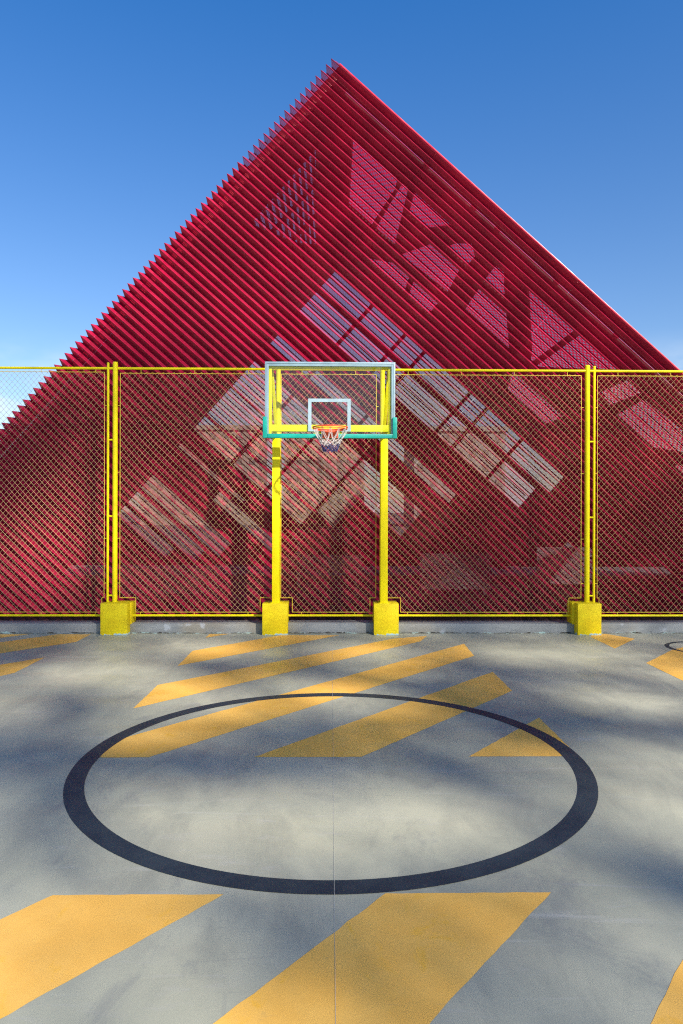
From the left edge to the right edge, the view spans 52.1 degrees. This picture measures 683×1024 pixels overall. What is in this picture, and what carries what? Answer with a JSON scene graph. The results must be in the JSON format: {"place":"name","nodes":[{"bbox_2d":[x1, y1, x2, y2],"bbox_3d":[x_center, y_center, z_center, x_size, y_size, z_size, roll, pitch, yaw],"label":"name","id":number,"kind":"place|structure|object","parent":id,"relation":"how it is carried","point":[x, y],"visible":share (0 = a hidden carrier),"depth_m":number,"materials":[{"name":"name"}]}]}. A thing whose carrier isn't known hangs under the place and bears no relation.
{"place":"outdoors","nodes":[
{"label":"outdoors","id":0,"kind":"place"},
{"bbox_2d":[140,425,268,524],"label":"apartment block","id":1,"kind":"structure","parent":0,"point":[214,477],"depth_m":91.75,"materials":[{"name":"brown"}]},
{"bbox_2d":[284,432,363,523],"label":"apartment block","id":2,"kind":"structure","parent":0,"point":[321,478],"depth_m":104.95,"materials":[{"name":"brown"}]},
{"bbox_2d":[0,633,682,1023],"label":"court floor","id":3,"kind":"structure","parent":0,"point":[342,829],"depth_m":3.88,"materials":[{"name":"paint"}]},
{"bbox_2d":[100,601,135,634],"bbox_3d":[-3.229,1.526,10.120,0.398,0.452,0.385,0,0,-1],"label":"concrete footing","id":4,"kind":"object","parent":3,"relation":"on","point":[117,618],"visible":0.96,"depth_m":9.93,"materials":[{"name":"yellow paint"}]},
{"bbox_2d":[0,362,682,616],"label":"chain link fence","id":5,"kind":"object","parent":4,"relation":"on","point":[115,368],"visible":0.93,"depth_m":10.20,"materials":[{"name":"metal"}]},
{"bbox_2d":[262,601,288,634],"bbox_3d":[-0.951,1.532,10.154,0.362,0.452,0.385,0,0,-1],"label":"concrete footing","id":6,"kind":"object","parent":3,"relation":"on","point":[275,619],"visible":0.94,"depth_m":9.96,"materials":[{"name":"yellow paint"}]},
{"bbox_2d":[263,362,396,603],"bbox_3d":[-0.159,-0.377,9.584,1.843,3.370,1.096,0,0,-1],"label":"basketball hoop","id":7,"kind":"object","parent":6,"relation":"on","point":[338,432],"visible":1,"depth_m":9.64,"materials":[{"name":"yellow paint"}]},
{"bbox_2d":[0,620,682,632],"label":"kerb","id":8,"kind":"structure","parent":3,"relation":"on","point":[294,626],"depth_m":10.15,"materials":[{"name":"concrete"}]},
{"bbox_2d":[373,601,398,634],"bbox_3d":[0.639,1.536,10.178,0.354,0.452,0.385,0,0,-1],"label":"concrete footing","id":9,"kind":"object","parent":3,"relation":"on","point":[385,619],"visible":0.97,"depth_m":9.99,"materials":[{"name":"yellow paint"}]},
{"bbox_2d":[567,601,600,634],"bbox_3d":[3.544,1.543,10.222,0.372,0.452,0.385,0,0,-1],"label":"concrete footing","id":10,"kind":"object","parent":3,"relation":"on","point":[585,618],"visible":0.98,"depth_m":10.03,"materials":[{"name":"yellow paint"}]},
{"bbox_2d":[0,58,682,620],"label":"red building","id":11,"kind":"structure","parent":0,"point":[224,280],"depth_m":11.07,"materials":[{"name":"metal"}]},
{"bbox_2d":[0,0,682,512],"label":"sky","id":12,"kind":"structure","parent":0,"point":[119,118],"materials":[{"name":"blue"}]},
{"bbox_2d":[65,512,670,573],"bbox_3d":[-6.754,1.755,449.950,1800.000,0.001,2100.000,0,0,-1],"label":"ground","id":13,"kind":"structure","parent":0,"point":[271,550],"depth_m":32.75,"materials":[{"name":"grey concrete"}]},
{"bbox_2d":[404,426,507,524],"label":"apartment block","id":14,"kind":"structure","parent":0,"point":[464,458],"depth_m":84.23,"materials":[{"name":"brown"}]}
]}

